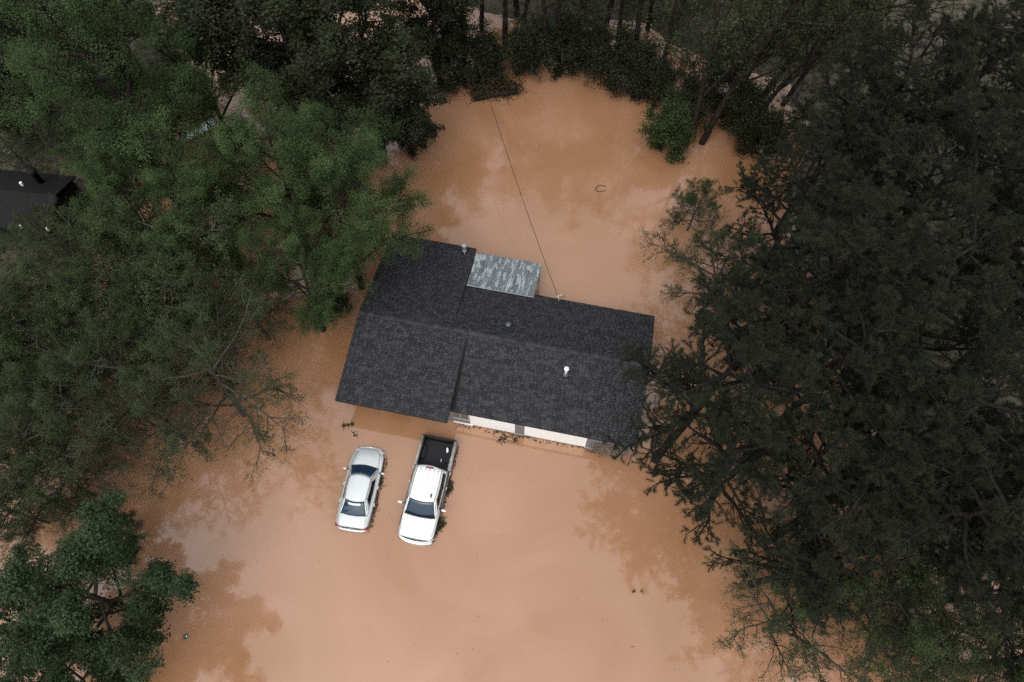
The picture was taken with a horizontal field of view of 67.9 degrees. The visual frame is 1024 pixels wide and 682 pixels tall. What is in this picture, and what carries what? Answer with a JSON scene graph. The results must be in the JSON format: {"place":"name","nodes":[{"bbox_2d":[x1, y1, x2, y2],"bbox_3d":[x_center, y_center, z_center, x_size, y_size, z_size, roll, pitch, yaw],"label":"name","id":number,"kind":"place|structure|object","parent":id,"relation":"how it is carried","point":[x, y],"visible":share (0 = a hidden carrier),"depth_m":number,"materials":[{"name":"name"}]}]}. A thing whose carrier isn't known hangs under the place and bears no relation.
{"place":"outdoors","nodes":[
{"label":"outdoors","id":0,"kind":"place"},
{"bbox_2d":[0,0,1023,681],"bbox_3d":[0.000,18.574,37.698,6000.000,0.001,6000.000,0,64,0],"label":"flood water","id":1,"kind":"structure","parent":0,"point":[556,562],"depth_m":42.39,"materials":[{"name":"brown liquid"}]},
{"bbox_2d":[0,461,64,565],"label":"budding tree","id":2,"kind":"object","parent":1,"relation":"on","point":[23,529],"visible":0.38,"depth_m":38.75,"materials":[{"name":"green plant"}]},
{"bbox_2d":[0,542,110,680],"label":"evergreen tree","id":3,"kind":"object","parent":1,"relation":"on","point":[16,655],"visible":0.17,"depth_m":34.01,"materials":[{"name":"green plant"}]},
{"bbox_2d":[0,408,112,567],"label":"budding tree","id":4,"kind":"object","parent":1,"relation":"on","point":[30,496],"visible":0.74,"depth_m":37.56,"materials":[{"name":"green plant"}]},
{"bbox_2d":[0,360,125,542],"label":"budding tree","id":5,"kind":"object","parent":1,"relation":"on","point":[6,408],"visible":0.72,"depth_m":37.38,"materials":[{"name":"green plant"}]},
{"bbox_2d":[0,413,138,536],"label":"budding tree","id":6,"kind":"object","parent":1,"relation":"on","point":[54,454],"visible":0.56,"depth_m":39.03,"materials":[{"name":"green plant"}]},
{"bbox_2d":[0,608,143,681],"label":"evergreen tree","id":7,"kind":"object","parent":1,"relation":"on","point":[31,663],"visible":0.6,"depth_m":31.91,"materials":[{"name":"green plant"}]},
{"bbox_2d":[0,311,182,496],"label":"budding tree","id":8,"kind":"object","parent":1,"relation":"on","point":[44,403],"visible":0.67,"depth_m":38.15,"materials":[{"name":"green plant"}]},
{"bbox_2d":[0,488,201,681],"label":"evergreen tree","id":9,"kind":"object","parent":1,"relation":"on","point":[92,547],"visible":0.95,"depth_m":31.94,"materials":[{"name":"green plant"}]},
{"bbox_2d":[66,497,151,581],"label":"evergreen tree","id":10,"kind":"object","parent":1,"relation":"on","point":[132,522],"visible":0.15,"depth_m":38.88,"materials":[{"name":"green plant"}]},
{"bbox_2d":[0,0,224,187],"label":"spring tree","id":11,"kind":"object","parent":1,"relation":"on","point":[111,113],"visible":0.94,"depth_m":39.95,"materials":[{"name":"green plant"}]},
{"bbox_2d":[6,274,219,456],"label":"budding tree","id":12,"kind":"object","parent":1,"relation":"on","point":[76,360],"visible":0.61,"depth_m":38.65,"materials":[{"name":"green plant"}]},
{"bbox_2d":[19,202,226,370],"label":"budding tree","id":13,"kind":"object","parent":1,"relation":"on","point":[124,269],"visible":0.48,"depth_m":40.11,"materials":[{"name":"green plant"}]},
{"bbox_2d":[42,124,208,280],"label":"spring tree","id":14,"kind":"object","parent":1,"relation":"on","point":[99,175],"visible":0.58,"depth_m":40.80,"materials":[{"name":"green plant"}]},
{"bbox_2d":[83,341,220,508],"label":"budding tree","id":15,"kind":"object","parent":1,"relation":"on","point":[138,403],"visible":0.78,"depth_m":39.18,"materials":[{"name":"green plant"}]},
{"bbox_2d":[88,246,239,399],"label":"budding tree","id":16,"kind":"object","parent":1,"relation":"on","point":[148,314],"visible":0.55,"depth_m":39.74,"materials":[{"name":"green plant"}]},
{"bbox_2d":[63,156,281,369],"bbox_3d":[-19.193,-3.918,42.706,10.594,12.144,9.422,13,64,6],"label":"budding tree","id":17,"kind":"object","parent":1,"relation":"on","point":[157,255],"visible":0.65,"depth_m":39.26,"materials":[{"name":"green plant"}]},
{"bbox_2d":[124,0,264,159],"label":"spring tree","id":18,"kind":"object","parent":1,"relation":"on","point":[178,43],"visible":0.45,"depth_m":45.80,"materials":[{"name":"green plant"}]},
{"bbox_2d":[124,126,272,291],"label":"spring tree","id":19,"kind":"object","parent":1,"relation":"on","point":[150,177],"visible":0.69,"depth_m":40.00,"materials":[{"name":"green plant"}]},
{"bbox_2d":[150,0,273,92],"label":"dark tree","id":20,"kind":"object","parent":1,"relation":"on","point":[220,66],"visible":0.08,"depth_m":47.50,"materials":[{"name":"green plant"}]},
{"bbox_2d":[125,265,310,491],"bbox_3d":[-15.533,2.595,39.973,9.025,11.190,11.352,-17,65,-8],"label":"budding tree","id":21,"kind":"object","parent":1,"relation":"on","point":[233,399],"visible":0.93,"depth_m":38.84,"materials":[{"name":"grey plant"}]},
{"bbox_2d":[170,233,318,362],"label":"budding tree","id":22,"kind":"object","parent":1,"relation":"on","point":[278,323],"visible":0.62,"depth_m":43.09,"materials":[{"name":"green plant"}]},
{"bbox_2d":[162,0,341,119],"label":"dark tree","id":23,"kind":"object","parent":1,"relation":"on","point":[270,53],"visible":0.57,"depth_m":44.97,"materials":[{"name":"green plant"}]},
{"bbox_2d":[173,59,376,263],"bbox_3d":[-12.583,-8.080,43.040,10.718,15.219,9.154,8,64,4],"label":"spring tree","id":24,"kind":"object","parent":1,"relation":"on","point":[241,131],"visible":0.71,"depth_m":38.92,"materials":[{"name":"green plant"}]},
{"bbox_2d":[229,194,373,337],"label":"spring tree","id":25,"kind":"object","parent":1,"relation":"on","point":[317,313],"visible":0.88,"depth_m":40.33,"materials":[{"name":"green plant"}]},
{"bbox_2d":[256,77,363,167],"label":"budding tree","id":26,"kind":"object","parent":1,"relation":"on","point":[324,103],"visible":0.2,"depth_m":47.06,"materials":[{"name":"green plant"}]},
{"bbox_2d":[236,105,439,304],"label":"spring tree","id":27,"kind":"object","parent":1,"relation":"on","point":[368,159],"visible":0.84,"depth_m":39.45,"materials":[{"name":"green plant"}]},
{"bbox_2d":[322,285,353,317],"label":"shrub","id":28,"kind":"object","parent":1,"relation":"on","point":[342,300],"visible":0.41,"depth_m":46.51,"materials":[{"name":"green plant"}]},
{"bbox_2d":[272,0,434,154],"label":"dark tree","id":29,"kind":"object","parent":1,"relation":"on","point":[332,50],"visible":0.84,"depth_m":43.64,"materials":[{"name":"green plant"}]},
{"bbox_2d":[335,446,384,532],"bbox_3d":[-8.440,8.154,42.476,2.396,1.478,4.952,7,64,4],"label":"sedan","id":30,"kind":"object","parent":1,"relation":"on","point":[361,484],"visible":1,"depth_m":41.82,"materials":[{"name":"silver metal"}]},
{"bbox_2d":[344,27,450,153],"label":"dark tree","id":31,"kind":"object","parent":1,"relation":"on","point":[410,94],"visible":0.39,"depth_m":47.16,"materials":[{"name":"green plant"}]},
{"bbox_2d":[385,105,435,161],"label":"shrub","id":32,"kind":"object","parent":1,"relation":"on","point":[414,149],"visible":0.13,"depth_m":52.52,"materials":[{"name":"green plant"}]},
{"bbox_2d":[397,434,457,545],"bbox_3d":[-4.714,8.210,42.290,2.704,2.023,6.120,10,64,5],"label":"pickup truck","id":33,"kind":"object","parent":1,"relation":"on","point":[424,500],"visible":0.99,"depth_m":41.50,"materials":[{"name":"white paint"}]},
{"bbox_2d":[379,0,482,80],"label":"dark tree","id":34,"kind":"object","parent":1,"relation":"on","point":[441,15],"visible":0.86,"depth_m":51.25,"materials":[{"name":"green plant"}]},
{"bbox_2d":[423,26,479,98],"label":"shrub","id":35,"kind":"object","parent":1,"relation":"on","point":[461,71],"visible":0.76,"depth_m":53.79,"materials":[{"name":"green plant"}]},
{"bbox_2d":[459,16,523,86],"bbox_3d":[-1.736,-20.390,54.968,4.262,5.235,5.043,-21,66,-10],"label":"shrub","id":36,"kind":"object","parent":1,"relation":"on","point":[492,51],"visible":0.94,"depth_m":53.86,"materials":[{"name":"green plant"}]},
{"bbox_2d":[335,234,654,454],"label":"house","id":37,"kind":"structure","parent":1,"relation":"in","point":[444,332],"depth_m":43.38,"materials":[{"name":"black"}]},
{"bbox_2d":[460,71,535,107],"bbox_3d":[-1.116,-18.481,55.596,6.003,2.390,3.821,0,64,0],"label":"brush pile","id":38,"kind":"object","parent":1,"relation":"on","point":[483,89],"visible":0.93,"depth_m":55.57,"materials":[{"name":"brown plant"}]},
{"bbox_2d":[488,0,558,45],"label":"bare tree","id":39,"kind":"object","parent":1,"relation":"on","point":[524,15],"visible":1,"depth_m":50.63,"materials":[{"name":"green plant"}]},
{"bbox_2d":[504,12,558,81],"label":"shrub","id":40,"kind":"object","parent":1,"relation":"on","point":[537,50],"visible":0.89,"depth_m":54.27,"materials":[{"name":"green plant"}]},
{"bbox_2d":[541,0,600,65],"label":"bare tree","id":41,"kind":"object","parent":1,"relation":"on","point":[544,23],"visible":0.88,"depth_m":52.16,"materials":[{"name":"brown plant"}]},
{"bbox_2d":[572,16,634,89],"bbox_3d":[6.301,-20.732,55.136,5.043,5.235,4.262,-32,68,-15],"label":"shrub","id":42,"kind":"object","parent":1,"relation":"on","point":[595,51],"visible":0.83,"depth_m":53.95,"materials":[{"name":"green plant"}]},
{"bbox_2d":[588,442,626,462],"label":"dry bush","id":43,"kind":"object","parent":1,"relation":"on","point":[600,447],"visible":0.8,"depth_m":42.80,"materials":[{"name":"grey plant"}]},
{"bbox_2d":[597,23,661,104],"bbox_3d":[8.440,-19.706,54.529,4.487,5.511,5.308,33,68,15],"label":"shrub","id":44,"kind":"object","parent":1,"relation":"on","point":[641,51],"visible":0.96,"depth_m":53.39,"materials":[{"name":"green plant"}]},
{"bbox_2d":[624,0,669,42],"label":"bare tree","id":45,"kind":"object","parent":1,"relation":"on","point":[638,16],"visible":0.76,"depth_m":52.53,"materials":[{"name":"brown plant"}]},
{"bbox_2d":[627,42,696,108],"bbox_3d":[10.444,-18.357,54.067,4.038,4.960,4.778,-35,69,-16],"label":"shrub","id":46,"kind":"object","parent":1,"relation":"on","point":[659,80],"visible":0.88,"depth_m":52.99,"materials":[{"name":"green plant"}]},
{"bbox_2d":[634,84,701,163],"bbox_3d":[10.642,-14.317,51.979,4.420,5.468,4.779,42,71,18],"label":"shrub","id":47,"kind":"object","parent":1,"relation":"on","point":[668,126],"visible":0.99,"depth_m":50.97,"materials":[{"name":"green plant"}]},
{"bbox_2d":[646,0,723,59],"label":"bare tree","id":48,"kind":"object","parent":1,"relation":"on","point":[670,33],"visible":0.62,"depth_m":51.84,"materials":[{"name":"brown plant"}]},
{"bbox_2d":[659,77,715,141],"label":"shrub","id":49,"kind":"object","parent":1,"relation":"on","point":[689,95],"visible":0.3,"depth_m":51.87,"materials":[{"name":"green plant"}]},
{"bbox_2d":[660,176,732,243],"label":"budding tree","id":50,"kind":"object","parent":1,"relation":"on","point":[687,198],"visible":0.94,"depth_m":47.71,"materials":[{"name":"green plant"}]},
{"bbox_2d":[638,202,779,323],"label":"budding tree","id":51,"kind":"object","parent":1,"relation":"on","point":[680,256],"visible":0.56,"depth_m":44.17,"materials":[{"name":"green plant"}]},
{"bbox_2d":[679,26,756,112],"bbox_3d":[14.636,-18.913,53.935,5.839,6.062,4.935,-26,67,-12],"label":"shrub","id":52,"kind":"object","parent":1,"relation":"on","point":[714,93],"visible":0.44,"depth_m":52.76,"materials":[{"name":"green plant"}]},
{"bbox_2d":[601,267,835,473],"bbox_3d":[8.461,3.733,36.344,9.784,16.567,9.709,-24,66,-11],"label":"pine tree","id":53,"kind":"object","parent":1,"relation":"on","point":[675,381],"visible":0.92,"depth_m":32.24,"materials":[{"name":"green plant"}]},
{"bbox_2d":[633,0,803,147],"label":"bare tree","id":54,"kind":"object","parent":1,"relation":"on","point":[711,46],"visible":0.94,"depth_m":45.15,"materials":[{"name":"green plant"}]},
{"bbox_2d":[631,348,815,576],"bbox_3d":[10.194,6.623,36.879,9.495,12.828,8.262,38,70,17],"label":"pine tree","id":55,"kind":"object","parent":1,"relation":"on","point":[726,460],"visible":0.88,"depth_m":33.99,"materials":[{"name":"green plant"}]},
{"bbox_2d":[716,72,784,149],"bbox_3d":[16.155,-15.893,52.650,4.487,5.511,5.308,34,68,15],"label":"shrub","id":56,"kind":"object","parent":1,"relation":"on","point":[742,108],"visible":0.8,"depth_m":51.34,"materials":[{"name":"green plant"}]},
{"bbox_2d":[692,250,853,386],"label":"pine tree","id":57,"kind":"object","parent":1,"relation":"on","point":[748,283],"visible":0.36,"depth_m":36.05,"materials":[{"name":"green plant"}]},
{"bbox_2d":[719,0,843,118],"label":"bare tree","id":58,"kind":"object","parent":1,"relation":"on","point":[776,23],"visible":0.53,"depth_m":47.03,"materials":[{"name":"brown plant"}]},
{"bbox_2d":[700,483,916,648],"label":"pine tree","id":59,"kind":"object","parent":1,"relation":"on","point":[816,597],"visible":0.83,"depth_m":32.70,"materials":[{"name":"green plant"}]},
{"bbox_2d":[699,0,918,144],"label":"bare tree","id":60,"kind":"object","parent":1,"relation":"on","point":[774,34],"visible":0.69,"depth_m":44.93,"materials":[{"name":"green plant"}]},
{"bbox_2d":[712,527,910,681],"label":"budding tree","id":61,"kind":"object","parent":1,"relation":"on","point":[800,611],"visible":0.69,"depth_m":34.94,"materials":[{"name":"green plant"}]},
{"bbox_2d":[691,169,947,382],"bbox_3d":[15.437,-1.834,38.615,10.994,17.475,9.566,-21,66,-10],"label":"pine tree","id":62,"kind":"object","parent":1,"relation":"on","point":[835,231],"visible":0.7,"depth_m":33.54,"materials":[{"name":"green plant"}]},
{"bbox_2d":[718,257,940,507],"bbox_3d":[14.378,3.014,36.700,8.867,16.577,10.338,-25,66,-12],"label":"pine tree","id":63,"kind":"object","parent":1,"relation":"on","point":[855,315],"visible":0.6,"depth_m":31.99,"materials":[{"name":"green plant"}]},
{"bbox_2d":[747,0,917,133],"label":"bare tree","id":64,"kind":"object","parent":1,"relation":"on","point":[787,80],"visible":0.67,"depth_m":45.68,"materials":[{"name":"green plant"}]},
{"bbox_2d":[735,388,973,601],"bbox_3d":[14.502,8.100,35.321,9.935,14.409,10.012,38,70,17],"label":"pine tree","id":65,"kind":"object","parent":1,"relation":"on","point":[814,494],"visible":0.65,"depth_m":31.78,"materials":[{"name":"green plant"}]},
{"bbox_2d":[782,517,980,681],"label":"budding tree","id":66,"kind":"object","parent":1,"relation":"on","point":[921,644],"visible":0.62,"depth_m":33.41,"materials":[{"name":"green plant"}]},
{"bbox_2d":[794,303,1023,591],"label":"pine tree","id":67,"kind":"object","parent":1,"relation":"on","point":[943,418],"visible":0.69,"depth_m":30.09,"materials":[{"name":"green plant"}]},
{"bbox_2d":[819,411,1023,666],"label":"pine tree","id":68,"kind":"object","parent":1,"relation":"on","point":[979,566],"visible":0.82,"depth_m":29.62,"materials":[{"name":"green plant"}]},
{"bbox_2d":[851,547,1023,681],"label":"budding tree","id":69,"kind":"object","parent":1,"relation":"on","point":[991,636],"visible":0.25,"depth_m":33.91,"materials":[{"name":"green plant"}]},
{"bbox_2d":[870,587,1009,681],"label":"budding tree","id":70,"kind":"object","parent":1,"relation":"on","point":[978,666],"visible":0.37,"depth_m":34.22,"materials":[{"name":"green plant"}]},
{"bbox_2d":[902,512,1023,681],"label":"pine tree","id":71,"kind":"object","parent":1,"relation":"on","point":[1008,645],"visible":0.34,"depth_m":32.41,"materials":[{"name":"green plant"}]},
{"bbox_2d":[927,581,1023,681],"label":"budding tree","id":72,"kind":"object","parent":1,"relation":"on","point":[981,651],"visible":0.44,"depth_m":33.13,"materials":[{"name":"green plant"}]},
{"bbox_2d":[0,0,1023,567],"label":"bank","id":73,"kind":"structure","parent":0,"point":[496,6],"depth_m":55.25,"materials":[{"name":"soil"},{"name":"grass"}]},
{"bbox_2d":[0,124,40,170],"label":"budding tree","id":74,"kind":"object","parent":73,"relation":"on","point":[16,144],"visible":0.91,"depth_m":50.44,"materials":[{"name":"green plant"}]},
{"bbox_2d":[0,18,58,148],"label":"dark tree","id":75,"kind":"object","parent":73,"relation":"on","point":[8,74],"visible":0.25,"depth_m":49.22,"materials":[{"name":"green plant"}]},
{"bbox_2d":[0,28,61,135],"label":"budding tree","id":76,"kind":"object","parent":73,"relation":"on","point":[49,118],"visible":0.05,"depth_m":50.42,"materials":[{"name":"green plant"}]},
{"bbox_2d":[0,302,70,415],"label":"spring tree","id":77,"kind":"object","parent":73,"relation":"on","point":[14,344],"visible":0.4,"depth_m":39.61,"materials":[{"name":"green plant"}]},
{"bbox_2d":[0,90,71,164],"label":"budding tree","id":78,"kind":"object","parent":73,"relation":"on","point":[42,138],"visible":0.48,"depth_m":50.49,"materials":[{"name":"green plant"}]},
{"bbox_2d":[0,231,82,388],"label":"budding tree","id":79,"kind":"object","parent":73,"relation":"on","point":[11,299],"visible":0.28,"depth_m":39.43,"materials":[{"name":"green plant"}]},
{"bbox_2d":[1,198,83,273],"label":"budding tree","id":80,"kind":"object","parent":73,"relation":"on","point":[37,208],"visible":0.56,"depth_m":46.37,"materials":[{"name":"green plant"}]},
{"bbox_2d":[0,166,86,245],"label":"outbuilding","id":81,"kind":"structure","parent":73,"relation":"on","point":[19,190],"depth_m":48.36,"materials":[{"name":"black"}]},
{"bbox_2d":[0,327,114,454],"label":"budding tree","id":82,"kind":"object","parent":73,"relation":"on","point":[13,375],"visible":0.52,"depth_m":38.52,"materials":[{"name":"green plant"}]},
{"bbox_2d":[0,247,148,416],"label":"budding tree","id":83,"kind":"object","parent":73,"relation":"on","point":[6,331],"visible":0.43,"depth_m":39.74,"materials":[{"name":"green plant"}]},
{"bbox_2d":[0,190,149,369],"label":"budding tree","id":84,"kind":"object","parent":73,"relation":"on","point":[27,270],"visible":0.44,"depth_m":39.68,"materials":[{"name":"green plant"}]},
{"bbox_2d":[0,0,156,118],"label":"dark tree","id":85,"kind":"object","parent":73,"relation":"on","point":[5,33],"visible":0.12,"depth_m":47.42,"materials":[{"name":"green plant"}]},
{"bbox_2d":[64,0,157,78],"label":"dark tree","id":86,"kind":"object","parent":73,"relation":"on","point":[132,32],"visible":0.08,"depth_m":52.10,"materials":[{"name":"green plant"}]},
{"bbox_2d":[0,0,1023,558],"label":"undergrowth","id":87,"kind":"object","parent":73,"relation":"on","point":[552,16],"visible":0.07,"depth_m":56.55,"materials":[{"name":"green plant"}]},
{"bbox_2d":[529,10,589,82],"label":"shrub","id":88,"kind":"object","parent":73,"relation":"on","point":[564,31],"visible":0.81,"depth_m":54.49,"materials":[{"name":"green plant"}]},
{"bbox_2d":[555,0,617,62],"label":"bare tree","id":89,"kind":"object","parent":73,"relation":"on","point":[559,14],"visible":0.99,"depth_m":50.03,"materials":[{"name":"green plant"}]},
{"bbox_2d":[645,0,743,32],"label":"budding tree","id":90,"kind":"object","parent":73,"relation":"on","point":[709,5],"visible":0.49,"depth_m":54.75,"materials":[{"name":"green plant"}]},
{"bbox_2d":[728,95,805,164],"bbox_3d":[17.406,-13.935,51.787,4.262,5.235,5.043,-37,69,-17],"label":"shrub","id":91,"kind":"object","parent":73,"relation":"on","point":[773,130],"visible":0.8,"depth_m":50.80,"materials":[{"name":"green plant"}]},
{"bbox_2d":[719,104,872,282],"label":"pine tree","id":92,"kind":"object","parent":73,"relation":"on","point":[835,170],"visible":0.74,"depth_m":38.51,"materials":[{"name":"green plant"}]},
{"bbox_2d":[763,0,864,95],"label":"bare tree","id":93,"kind":"object","parent":73,"relation":"on","point":[781,69],"visible":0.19,"depth_m":51.48,"materials":[{"name":"brown plant"}]},
{"bbox_2d":[760,70,920,239],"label":"pine tree","id":94,"kind":"object","parent":73,"relation":"on","point":[899,102],"visible":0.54,"depth_m":40.17,"materials":[{"name":"green plant"}]},
{"bbox_2d":[815,0,929,75],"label":"bare tree","id":95,"kind":"object","parent":73,"relation":"on","point":[886,16],"visible":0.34,"depth_m":47.41,"materials":[{"name":"green plant"}]},
{"bbox_2d":[780,0,981,106],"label":"bare tree","id":96,"kind":"object","parent":73,"relation":"on","point":[798,81],"visible":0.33,"depth_m":47.81,"materials":[{"name":"brown plant"}]},
{"bbox_2d":[784,0,1008,209],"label":"pine tree","id":97,"kind":"object","parent":73,"relation":"on","point":[965,28],"visible":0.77,"depth_m":39.01,"materials":[{"name":"green plant"}]},
{"bbox_2d":[804,65,1023,310],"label":"pine tree","id":98,"kind":"object","parent":73,"relation":"on","point":[912,170],"visible":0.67,"depth_m":36.21,"materials":[{"name":"green plant"}]},
{"bbox_2d":[840,0,1023,193],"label":"pine tree","id":99,"kind":"object","parent":73,"relation":"on","point":[1008,49],"visible":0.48,"depth_m":39.18,"materials":[{"name":"green plant"}]},
{"bbox_2d":[844,391,1023,578],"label":"pine tree","id":100,"kind":"object","parent":73,"relation":"on","point":[1004,481],"visible":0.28,"depth_m":31.53,"materials":[{"name":"green plant"}]},
{"bbox_2d":[854,171,1023,412],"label":"pine tree","id":101,"kind":"object","parent":73,"relation":"on","point":[1005,228],"visible":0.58,"depth_m":32.72,"materials":[{"name":"green plant"}]},
{"bbox_2d":[866,117,1023,309],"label":"pine tree","id":102,"kind":"object","parent":73,"relation":"on","point":[1019,201],"visible":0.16,"depth_m":37.42,"materials":[{"name":"green plant"}]},
{"bbox_2d":[913,188,1023,388],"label":"pine tree","id":103,"kind":"object","parent":73,"relation":"on","point":[1020,303],"visible":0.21,"depth_m":36.03,"materials":[{"name":"green plant"}]},
{"bbox_2d":[928,332,1023,477],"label":"pine tree","id":104,"kind":"object","parent":73,"relation":"on","point":[987,385],"visible":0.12,"depth_m":34.96,"materials":[{"name":"green plant"}]},
{"bbox_2d":[942,2,1023,156],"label":"pine tree","id":105,"kind":"object","parent":73,"relation":"on","point":[1006,72],"visible":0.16,"depth_m":42.29,"materials":[{"name":"green plant"}]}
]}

